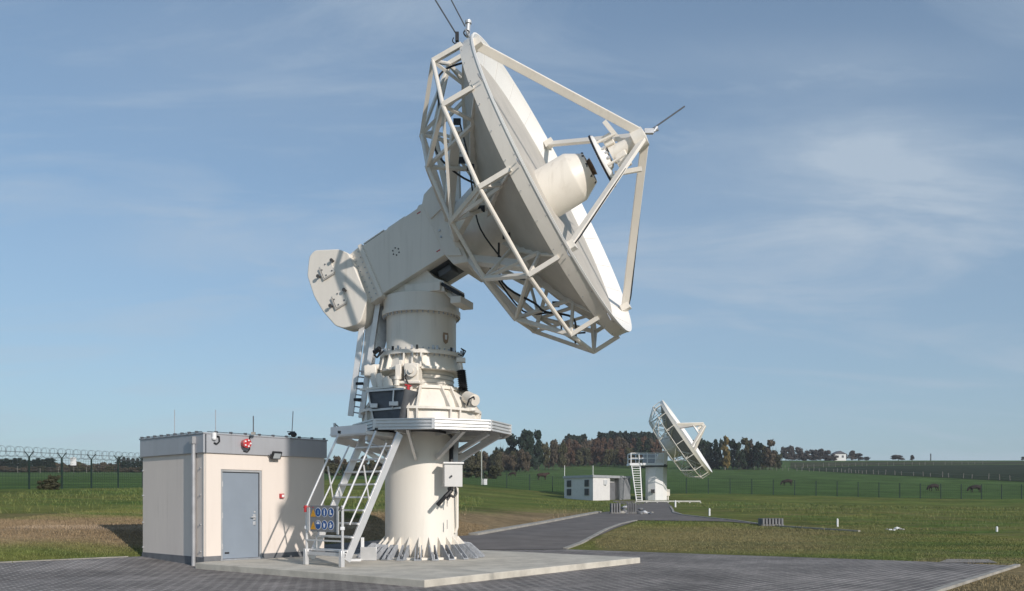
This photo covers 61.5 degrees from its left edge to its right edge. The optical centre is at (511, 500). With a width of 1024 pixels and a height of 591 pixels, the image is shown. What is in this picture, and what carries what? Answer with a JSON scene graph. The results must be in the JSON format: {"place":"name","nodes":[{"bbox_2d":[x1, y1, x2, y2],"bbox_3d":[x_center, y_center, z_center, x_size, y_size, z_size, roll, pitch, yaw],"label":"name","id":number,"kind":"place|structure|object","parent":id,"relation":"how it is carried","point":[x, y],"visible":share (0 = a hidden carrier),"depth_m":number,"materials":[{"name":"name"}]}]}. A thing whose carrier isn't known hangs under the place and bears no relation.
{"place":"outdoors","nodes":[
{"label":"outdoors","id":0,"kind":"place"},
{"bbox_2d":[0,548,1008,590],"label":"paving","id":1,"kind":"structure","parent":0,"point":[654,571],"depth_m":16.41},
{"bbox_2d":[139,431,327,565],"bbox_3d":[-6.811,0.070,21.027,3.107,3.220,3.366,0,0,42],"label":"equipment cabin","id":2,"kind":"object","parent":1,"relation":"on","point":[206,498],"visible":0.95,"depth_m":19.87,"materials":[{"name":"metal"}]},
{"bbox_2d":[212,432,219,444],"bbox_3d":[-6.558,-1.370,19.024,0.109,0.263,0.194,0,0,25],"label":"roof camera","id":3,"kind":"object","parent":2,"relation":"attached to","point":[214,436],"visible":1,"depth_m":18.96,"materials":[{"name":"white plastic"}]},
{"bbox_2d":[222,472,258,558],"bbox_3d":[-6.164,0.330,19.581,0.174,1.960,0.946,0,0,42],"label":"door","id":4,"kind":"structure","parent":2,"relation":"in","point":[240,515],"depth_m":19.61,"materials":[{"name":"metal"}]},
{"bbox_2d":[241,436,251,452],"bbox_3d":[-6.019,-1.279,19.525,0.185,0.375,0.261,0,0,42],"label":"alarm beacon","id":5,"kind":"object","parent":2,"relation":"attached to","point":[246,443],"visible":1,"depth_m":19.46,"materials":[{"name":"red plastic"}]},
{"bbox_2d":[268,451,281,459],"bbox_3d":[-5.554,-1.055,20.082,0.249,0.186,0.292,0,0,42],"label":"floodlight","id":6,"kind":"object","parent":2,"relation":"attached to","point":[276,454],"visible":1,"depth_m":20.03,"materials":[{"name":"black metal"}]},
{"bbox_2d":[287,413,296,436],"bbox_3d":[-5.220,-1.809,20.400,0.232,0.620,0.149,0,0,0],"label":"roof rod","id":7,"kind":"object","parent":2,"relation":"attached to","point":[292,433],"visible":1,"depth_m":20.38,"materials":[{"name":"metal"}]},
{"bbox_2d":[0,460,1023,590],"bbox_3d":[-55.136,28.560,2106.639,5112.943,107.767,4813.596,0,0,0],"label":"ground","id":8,"kind":"structure","parent":0,"point":[502,505],"depth_m":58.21,"materials":[{"name":"green plant"}]},
{"bbox_2d":[1,458,9,471],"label":"broadleaf tree","id":9,"kind":"object","parent":8,"relation":"on","point":[5,462],"visible":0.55,"depth_m":329.76,"materials":[{"name":"green plant"}]},
{"bbox_2d":[0,466,11,472],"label":"broadleaf tree","id":10,"kind":"object","parent":8,"relation":"on","point":[4,469],"visible":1,"depth_m":303.67,"materials":[{"name":"green plant"}]},
{"bbox_2d":[9,458,19,469],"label":"broadleaf tree","id":11,"kind":"object","parent":8,"relation":"on","point":[15,460],"visible":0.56,"depth_m":324.72,"materials":[{"name":"green plant"}]},
{"bbox_2d":[18,459,31,471],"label":"broadleaf tree","id":12,"kind":"object","parent":8,"relation":"on","point":[24,463],"visible":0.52,"depth_m":318.35,"materials":[{"name":"green plant"}]},
{"bbox_2d":[37,479,58,489],"bbox_3d":[-32.383,-1.073,60.089,1.297,0.870,1.836,0,0,4],"label":"bush","id":13,"kind":"object","parent":8,"relation":"on","point":[48,484],"visible":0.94,"depth_m":59.68,"materials":[{"name":"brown plant"}]},
{"bbox_2d":[46,474,60,489],"bbox_3d":[-32.546,-1.266,61.014,1.306,1.200,0.900,0,0,37],"label":"bush","id":14,"kind":"object","parent":8,"relation":"on","point":[54,478],"visible":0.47,"depth_m":60.97,"materials":[{"name":"green plant"}]},
{"bbox_2d":[0,556,127,562],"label":"kerb","id":15,"kind":"structure","parent":8,"relation":"on","point":[63,559],"depth_m":19.63,"materials":[{"name":"concrete"}]},
{"bbox_2d":[0,445,142,488],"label":"perimeter fence","id":16,"kind":"object","parent":8,"relation":"on","point":[62,468],"visible":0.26,"depth_m":65.61,"materials":[{"name":"metal"}]},
{"bbox_2d":[324,462,341,475],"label":"bush","id":17,"kind":"object","parent":8,"relation":"on","point":[332,466],"visible":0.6,"depth_m":189.15,"materials":[{"name":"green plant"}]},
{"bbox_2d":[333,456,340,466],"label":"broadleaf tree","id":18,"kind":"object","parent":8,"relation":"on","point":[337,459],"visible":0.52,"depth_m":246.77,"materials":[{"name":"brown plant"}]},
{"bbox_2d":[339,464,360,475],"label":"bush","id":19,"kind":"object","parent":8,"relation":"on","point":[355,467],"visible":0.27,"depth_m":189.43,"materials":[{"name":"green plant"}]},
{"bbox_2d":[358,465,380,475],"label":"bush","id":20,"kind":"object","parent":8,"relation":"on","point":[369,467],"visible":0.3,"depth_m":188.85,"materials":[{"name":"green plant"}]},
{"bbox_2d":[195,550,639,586],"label":"concrete slab","id":21,"kind":"structure","parent":8,"relation":"on","point":[491,565],"depth_m":17.48,"materials":[{"name":"grey concrete"}]},
{"bbox_2d":[303,428,402,567],"bbox_3d":[-3.359,-0.085,18.189,1.305,2.850,1.686,0,0,42],"label":"access stair","id":22,"kind":"object","parent":21,"relation":"on","point":[321,519],"visible":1,"depth_m":17.84,"materials":[{"name":"metal"}]},
{"bbox_2d":[351,537,376,560],"bbox_3d":[-3.280,1.080,19.027,0.560,0.520,0.195,0,0,0],"label":"electrical box","id":23,"kind":"object","parent":21,"relation":"on","point":[368,553],"visible":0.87,"depth_m":19.05,"materials":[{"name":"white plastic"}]},
{"bbox_2d":[308,0,684,560],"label":"dish antenna","id":24,"kind":"object","parent":21,"relation":"on","point":[517,206],"visible":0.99,"depth_m":19.53,"materials":[{"name":"paint"}]},
{"bbox_2d":[462,456,472,467],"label":"broadleaf tree","id":25,"kind":"object","parent":8,"relation":"on","point":[468,461],"visible":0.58,"depth_m":297.41,"materials":[{"name":"green plant"}]},
{"bbox_2d":[462,464,485,477],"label":"bush","id":26,"kind":"object","parent":8,"relation":"on","point":[476,468],"visible":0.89,"depth_m":189.22,"materials":[{"name":"green plant"}]},
{"bbox_2d":[474,451,482,464],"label":"broadleaf tree","id":27,"kind":"object","parent":8,"relation":"on","point":[478,457],"visible":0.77,"depth_m":300.33,"materials":[{"name":"green plant"}]},
{"bbox_2d":[479,451,488,469],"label":"broadleaf tree","id":28,"kind":"object","parent":8,"relation":"on","point":[485,456],"visible":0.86,"depth_m":301.49,"materials":[{"name":"green plant"}]},
{"bbox_2d":[484,465,500,478],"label":"bush","id":29,"kind":"object","parent":8,"relation":"on","point":[495,468],"visible":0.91,"depth_m":189.24,"materials":[{"name":"green plant"}]},
{"bbox_2d":[489,450,495,465],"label":"broadleaf tree","id":30,"kind":"object","parent":8,"relation":"on","point":[491,459],"visible":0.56,"depth_m":300.98,"materials":[{"name":"green plant"}]},
{"bbox_2d":[493,450,503,471],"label":"broadleaf tree","id":31,"kind":"object","parent":8,"relation":"on","point":[498,458],"visible":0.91,"depth_m":290.92,"materials":[{"name":"green plant"}]},
{"bbox_2d":[501,452,509,470],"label":"broadleaf tree","id":32,"kind":"object","parent":8,"relation":"on","point":[504,462],"visible":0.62,"depth_m":301.67,"materials":[{"name":"brown plant"}]},
{"bbox_2d":[505,454,516,471],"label":"broadleaf tree","id":33,"kind":"object","parent":8,"relation":"on","point":[511,461],"visible":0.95,"depth_m":303.21,"materials":[{"name":"brown plant"}]},
{"bbox_2d":[505,433,517,470],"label":"broadleaf tree","id":34,"kind":"object","parent":8,"relation":"on","point":[511,440],"visible":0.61,"depth_m":320.95,"materials":[{"name":"green plant"}]},
{"bbox_2d":[514,449,524,471],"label":"broadleaf tree","id":35,"kind":"object","parent":8,"relation":"on","point":[517,467],"visible":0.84,"depth_m":295.09,"materials":[{"name":"green plant"}]},
{"bbox_2d":[517,434,525,450],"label":"broadleaf tree","id":36,"kind":"object","parent":8,"relation":"on","point":[520,441],"visible":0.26,"depth_m":315.49,"materials":[{"name":"green plant"}]},
{"bbox_2d":[519,451,531,471],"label":"broadleaf tree","id":37,"kind":"object","parent":8,"relation":"on","point":[526,458],"visible":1,"depth_m":292.37,"materials":[{"name":"brown plant"}]},
{"bbox_2d":[519,429,538,470],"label":"broadleaf tree","id":38,"kind":"object","parent":8,"relation":"on","point":[528,438],"visible":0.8,"depth_m":316.59,"materials":[{"name":"green plant"}]},
{"bbox_2d":[468,511,601,534],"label":"kerb","id":39,"kind":"structure","parent":8,"relation":"on","point":[521,525],"depth_m":37.35,"materials":[{"name":"concrete"}]},
{"bbox_2d":[533,429,544,470],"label":"broadleaf tree","id":40,"kind":"object","parent":8,"relation":"on","point":[538,452],"visible":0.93,"depth_m":319.15,"materials":[{"name":"green plant"}]},
{"bbox_2d":[541,441,550,467],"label":"broadleaf tree","id":41,"kind":"object","parent":8,"relation":"on","point":[546,451],"visible":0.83,"depth_m":348.48,"materials":[{"name":"green plant"}]},
{"bbox_2d":[547,439,558,468],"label":"broadleaf tree","id":42,"kind":"object","parent":8,"relation":"on","point":[554,450],"visible":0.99,"depth_m":348.92,"materials":[{"name":"brown plant"}]},
{"bbox_2d":[557,441,567,468],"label":"broadleaf tree","id":43,"kind":"object","parent":8,"relation":"on","point":[562,451],"visible":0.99,"depth_m":348.94,"materials":[{"name":"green plant"}]},
{"bbox_2d":[566,447,575,466],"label":"broadleaf tree","id":44,"kind":"object","parent":8,"relation":"on","point":[570,453],"visible":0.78,"depth_m":385.46,"materials":[{"name":"orange plant"}]},
{"bbox_2d":[571,440,580,452],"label":"broadleaf tree","id":45,"kind":"object","parent":8,"relation":"on","point":[575,444],"visible":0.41,"depth_m":415.97,"materials":[{"name":"orange plant"}]},
{"bbox_2d":[573,450,583,465],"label":"broadleaf tree","id":46,"kind":"object","parent":8,"relation":"on","point":[578,458],"visible":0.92,"depth_m":393.70,"materials":[{"name":"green plant"}]},
{"bbox_2d":[577,438,588,463],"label":"broadleaf tree","id":47,"kind":"object","parent":8,"relation":"on","point":[584,444],"visible":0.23,"depth_m":410.92,"materials":[{"name":"brown plant"}]},
{"bbox_2d":[581,447,591,465],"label":"broadleaf tree","id":48,"kind":"object","parent":8,"relation":"on","point":[587,457],"visible":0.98,"depth_m":394.91,"materials":[{"name":"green plant"}]},
{"bbox_2d":[589,446,597,465],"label":"broadleaf tree","id":49,"kind":"object","parent":8,"relation":"on","point":[593,452],"visible":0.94,"depth_m":397.48,"materials":[{"name":"orange plant"}]},
{"bbox_2d":[591,438,600,464],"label":"broadleaf tree","id":50,"kind":"object","parent":8,"relation":"on","point":[595,442],"visible":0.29,"depth_m":413.70,"materials":[{"name":"orange plant"}]},
{"bbox_2d":[563,475,631,500],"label":"cabin","id":51,"kind":"object","parent":8,"relation":"on","point":[594,487],"visible":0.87,"depth_m":94.07,"materials":[{"name":"metal"}]},
{"bbox_2d":[610,482,614,499],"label":"door","id":52,"kind":"structure","parent":51,"relation":"in","point":[612,484],"depth_m":95.07,"materials":[{"name":"grey metal"}]},
{"bbox_2d":[595,446,603,465],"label":"broadleaf tree","id":53,"kind":"object","parent":8,"relation":"on","point":[599,453],"visible":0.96,"depth_m":395.12,"materials":[{"name":"orange plant"}]},
{"bbox_2d":[563,520,636,548],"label":"kerb","id":54,"kind":"structure","parent":8,"relation":"on","point":[584,540],"depth_m":30.64,"materials":[{"name":"concrete"}]},
{"bbox_2d":[598,437,607,464],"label":"broadleaf tree","id":55,"kind":"object","parent":8,"relation":"on","point":[602,442],"visible":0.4,"depth_m":413.87,"materials":[{"name":"orange plant"}]},
{"bbox_2d":[602,448,611,466],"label":"broadleaf tree","id":56,"kind":"object","parent":8,"relation":"on","point":[606,457],"visible":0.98,"depth_m":392.02,"materials":[{"name":"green plant"}]},
{"bbox_2d":[609,448,619,466],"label":"broadleaf tree","id":57,"kind":"object","parent":8,"relation":"on","point":[614,459],"visible":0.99,"depth_m":392.04,"materials":[{"name":"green plant"}]},
{"bbox_2d":[613,436,625,459],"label":"broadleaf tree","id":58,"kind":"object","parent":8,"relation":"on","point":[617,443],"visible":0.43,"depth_m":407.97,"materials":[{"name":"brown plant"}]},
{"bbox_2d":[617,448,625,465],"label":"broadleaf tree","id":59,"kind":"object","parent":8,"relation":"on","point":[621,454],"visible":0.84,"depth_m":397.84,"materials":[{"name":"orange plant"}]},
{"bbox_2d":[622,438,628,456],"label":"broadleaf tree","id":60,"kind":"object","parent":8,"relation":"on","point":[625,444],"visible":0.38,"depth_m":420.06,"materials":[{"name":"brown plant"}]},
{"bbox_2d":[622,447,634,465],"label":"broadleaf tree","id":61,"kind":"object","parent":8,"relation":"on","point":[628,450],"visible":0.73,"depth_m":385.97,"materials":[{"name":"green plant"}]},
{"bbox_2d":[630,437,644,467],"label":"conifer tree","id":62,"kind":"object","parent":8,"relation":"on","point":[638,446],"visible":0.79,"depth_m":369.19,"materials":[{"name":"green plant"}]},
{"bbox_2d":[642,439,651,467],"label":"conifer tree","id":63,"kind":"object","parent":8,"relation":"on","point":[646,445],"visible":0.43,"depth_m":371.47,"materials":[{"name":"green plant"}]},
{"bbox_2d":[654,439,664,451],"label":"broadleaf tree","id":64,"kind":"object","parent":8,"relation":"on","point":[658,445],"visible":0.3,"depth_m":411.94,"materials":[{"name":"orange plant"}]},
{"bbox_2d":[627,400,711,499],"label":"dish antenna","id":65,"kind":"object","parent":8,"relation":"on","point":[677,441],"visible":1,"depth_m":93.69,"materials":[{"name":"paint"}]},
{"bbox_2d":[324,464,1023,498],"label":"perimeter fence","id":66,"kind":"object","parent":8,"relation":"on","point":[686,485],"visible":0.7,"depth_m":115.13,"materials":[{"name":"metal"}]},
{"bbox_2d":[697,438,706,459],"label":"broadleaf tree","id":67,"kind":"object","parent":8,"relation":"on","point":[701,445],"visible":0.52,"depth_m":352.20,"materials":[{"name":"green plant"}]},
{"bbox_2d":[704,444,712,467],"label":"broadleaf tree","id":68,"kind":"object","parent":8,"relation":"on","point":[709,460],"visible":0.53,"depth_m":356.17,"materials":[{"name":"green plant"}]},
{"bbox_2d":[706,440,714,466],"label":"broadleaf tree","id":69,"kind":"object","parent":8,"relation":"on","point":[710,444],"visible":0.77,"depth_m":357.69,"materials":[{"name":"green plant"}]},
{"bbox_2d":[711,439,718,468],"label":"conifer tree","id":70,"kind":"object","parent":8,"relation":"on","point":[715,457],"visible":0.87,"depth_m":359.65,"materials":[{"name":"green plant"}]},
{"bbox_2d":[716,438,722,468],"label":"broadleaf tree","id":71,"kind":"object","parent":8,"relation":"on","point":[720,457],"visible":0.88,"depth_m":352.82,"materials":[{"name":"green plant"}]},
{"bbox_2d":[721,435,730,467],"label":"broadleaf tree","id":72,"kind":"object","parent":8,"relation":"on","point":[725,460],"visible":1,"depth_m":345.18,"materials":[{"name":"yellow plant"}]},
{"bbox_2d":[728,439,736,467],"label":"broadleaf tree","id":73,"kind":"object","parent":8,"relation":"on","point":[732,442],"visible":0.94,"depth_m":350.46,"materials":[{"name":"green plant"}]},
{"bbox_2d":[733,442,743,468],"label":"broadleaf tree","id":74,"kind":"object","parent":8,"relation":"on","point":[738,456],"visible":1,"depth_m":348.69,"materials":[{"name":"green plant"}]},
{"bbox_2d":[738,451,748,469],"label":"broadleaf tree","id":75,"kind":"object","parent":8,"relation":"on","point":[744,462],"visible":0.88,"depth_m":350.90,"materials":[{"name":"green plant"}]},
{"bbox_2d":[741,437,749,468],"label":"broadleaf tree","id":76,"kind":"object","parent":8,"relation":"on","point":[744,441],"visible":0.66,"depth_m":355.01,"materials":[{"name":"green plant"}]},
{"bbox_2d":[749,449,755,467],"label":"broadleaf tree","id":77,"kind":"object","parent":8,"relation":"on","point":[751,452],"visible":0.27,"depth_m":355.42,"materials":[{"name":"green plant"}]},
{"bbox_2d":[752,441,763,467],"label":"broadleaf tree","id":78,"kind":"object","parent":8,"relation":"on","point":[757,447],"visible":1,"depth_m":347.44,"materials":[{"name":"green plant"}]},
{"bbox_2d":[669,506,859,531],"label":"kerb","id":79,"kind":"structure","parent":8,"relation":"on","point":[672,509],"depth_m":39.38,"materials":[{"name":"concrete"}]},
{"bbox_2d":[760,452,769,469],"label":"broadleaf tree","id":80,"kind":"object","parent":8,"relation":"on","point":[765,465],"visible":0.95,"depth_m":346.87,"materials":[{"name":"green plant"}]},
{"bbox_2d":[764,439,776,466],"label":"broadleaf tree","id":81,"kind":"object","parent":8,"relation":"on","point":[770,457],"visible":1,"depth_m":345.54,"materials":[{"name":"brown plant"}]},
{"bbox_2d":[758,518,783,525],"bbox_3d":[12.002,1.005,39.905,1.064,0.353,0.574,0,0,-6],"label":"slab stack","id":82,"kind":"object","parent":8,"relation":"on","point":[769,521],"visible":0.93,"depth_m":39.65,"materials":[{"name":"concrete"}]},
{"bbox_2d":[771,450,781,468],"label":"broadleaf tree","id":83,"kind":"object","parent":8,"relation":"on","point":[778,458],"visible":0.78,"depth_m":347.90,"materials":[{"name":"green plant"}]},
{"bbox_2d":[780,446,789,459],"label":"broadleaf tree","id":84,"kind":"object","parent":8,"relation":"on","point":[784,451],"visible":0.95,"depth_m":499.10,"materials":[{"name":"green plant"}]},
{"bbox_2d":[787,445,796,459],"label":"broadleaf tree","id":85,"kind":"object","parent":8,"relation":"on","point":[791,450],"visible":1,"depth_m":498.92,"materials":[{"name":"green plant"}]},
{"bbox_2d":[794,447,803,460],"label":"broadleaf tree","id":86,"kind":"object","parent":8,"relation":"on","point":[798,451],"visible":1,"depth_m":498.32,"materials":[{"name":"green plant"}]},
{"bbox_2d":[802,450,811,460],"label":"broadleaf tree","id":87,"kind":"object","parent":8,"relation":"on","point":[806,453],"visible":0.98,"depth_m":498.19,"materials":[{"name":"green plant"}]},
{"bbox_2d":[809,449,817,459],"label":"broadleaf tree","id":88,"kind":"object","parent":8,"relation":"on","point":[814,452],"visible":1,"depth_m":498.24,"materials":[{"name":"green plant"}]},
{"bbox_2d":[817,449,825,460],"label":"broadleaf tree","id":89,"kind":"object","parent":8,"relation":"on","point":[821,453],"visible":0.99,"depth_m":498.89,"materials":[{"name":"green plant"}]},
{"bbox_2d":[824,450,831,460],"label":"broadleaf tree","id":90,"kind":"object","parent":8,"relation":"on","point":[827,453],"visible":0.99,"depth_m":499.14,"materials":[{"name":"green plant"}]},
{"bbox_2d":[830,451,845,460],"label":"white house","id":91,"kind":"structure","parent":8,"relation":"on","point":[841,455],"depth_m":502.00,"materials":[{"name":"paint"}]},
{"bbox_2d":[847,450,856,459],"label":"broadleaf tree","id":92,"kind":"object","parent":8,"relation":"on","point":[852,454],"visible":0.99,"depth_m":514.05,"materials":[{"name":"green plant"}]},
{"bbox_2d":[724,466,1009,479],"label":"field fence","id":93,"kind":"object","parent":8,"relation":"on","point":[881,471],"visible":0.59,"depth_m":261.58,"materials":[{"name":"black metal"}]},
{"bbox_2d":[890,455,904,459],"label":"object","id":94,"kind":"object","parent":8,"relation":"on","point":[898,457],"visible":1,"depth_m":513.58,"materials":[{"name":"green plant"}]},
{"bbox_2d":[790,462,1023,467],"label":"meadow strip","id":95,"kind":"object","parent":8,"relation":"on","point":[800,464],"visible":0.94,"depth_m":439.90,"materials":[{"name":"green plant"}]},
{"bbox_2d":[926,484,938,490],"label":"cow","id":96,"kind":"object","parent":8,"relation":"on","point":[931,486],"visible":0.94,"depth_m":151.15},
{"bbox_2d":[938,559,996,562],"bbox_3d":[10.945,1.460,20.875,1.824,0.001,1.245,0,0,0],"label":"gravel patch","id":97,"kind":"object","parent":8,"relation":"on","point":[964,561],"visible":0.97,"depth_m":20.60,"materials":[{"name":"grey gravel"}]},
{"bbox_2d":[927,564,1019,590],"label":"kerb","id":98,"kind":"structure","parent":8,"relation":"on","point":[970,579],"depth_m":15.78,"materials":[{"name":"concrete"}]},
{"bbox_2d":[967,485,980,491],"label":"cow","id":99,"kind":"object","parent":8,"relation":"on","point":[972,487],"visible":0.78,"depth_m":146.70},
{"bbox_2d":[0,0,1023,466],"label":"sky","id":100,"kind":"structure","parent":0,"point":[830,250],"materials":[{"name":"blue"}]},
{"bbox_2d":[324,501,753,549],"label":"road","id":101,"kind":"structure","parent":0,"point":[560,534],"depth_m":33.95,"materials":[{"name":"grey asphalt"}]},
{"bbox_2d":[609,503,620,513],"bbox_3d":[6.328,0.487,52.731,0.662,0.649,0.357,0,0,-9],"label":"slab stack","id":102,"kind":"object","parent":101,"relation":"on","point":[615,508],"visible":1,"depth_m":52.58,"materials":[{"name":"concrete"}]},
{"bbox_2d":[627,503,636,513],"bbox_3d":[7.342,0.467,52.731,0.579,0.690,0.312,0,0,6],"label":"slab stack","id":103,"kind":"object","parent":101,"relation":"on","point":[631,508],"visible":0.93,"depth_m":52.59,"materials":[{"name":"concrete"}]},
{"bbox_2d":[635,500,700,502],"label":"barrier rail","id":104,"kind":"object","parent":101,"relation":"on","point":[646,501],"visible":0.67,"depth_m":83.93,"materials":[{"name":"white metal"}]},
{"bbox_2d":[792,465,1023,481],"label":"crop field","id":105,"kind":"structure","parent":0,"point":[1013,472],"depth_m":327.78,"materials":[{"name":"green plant"}]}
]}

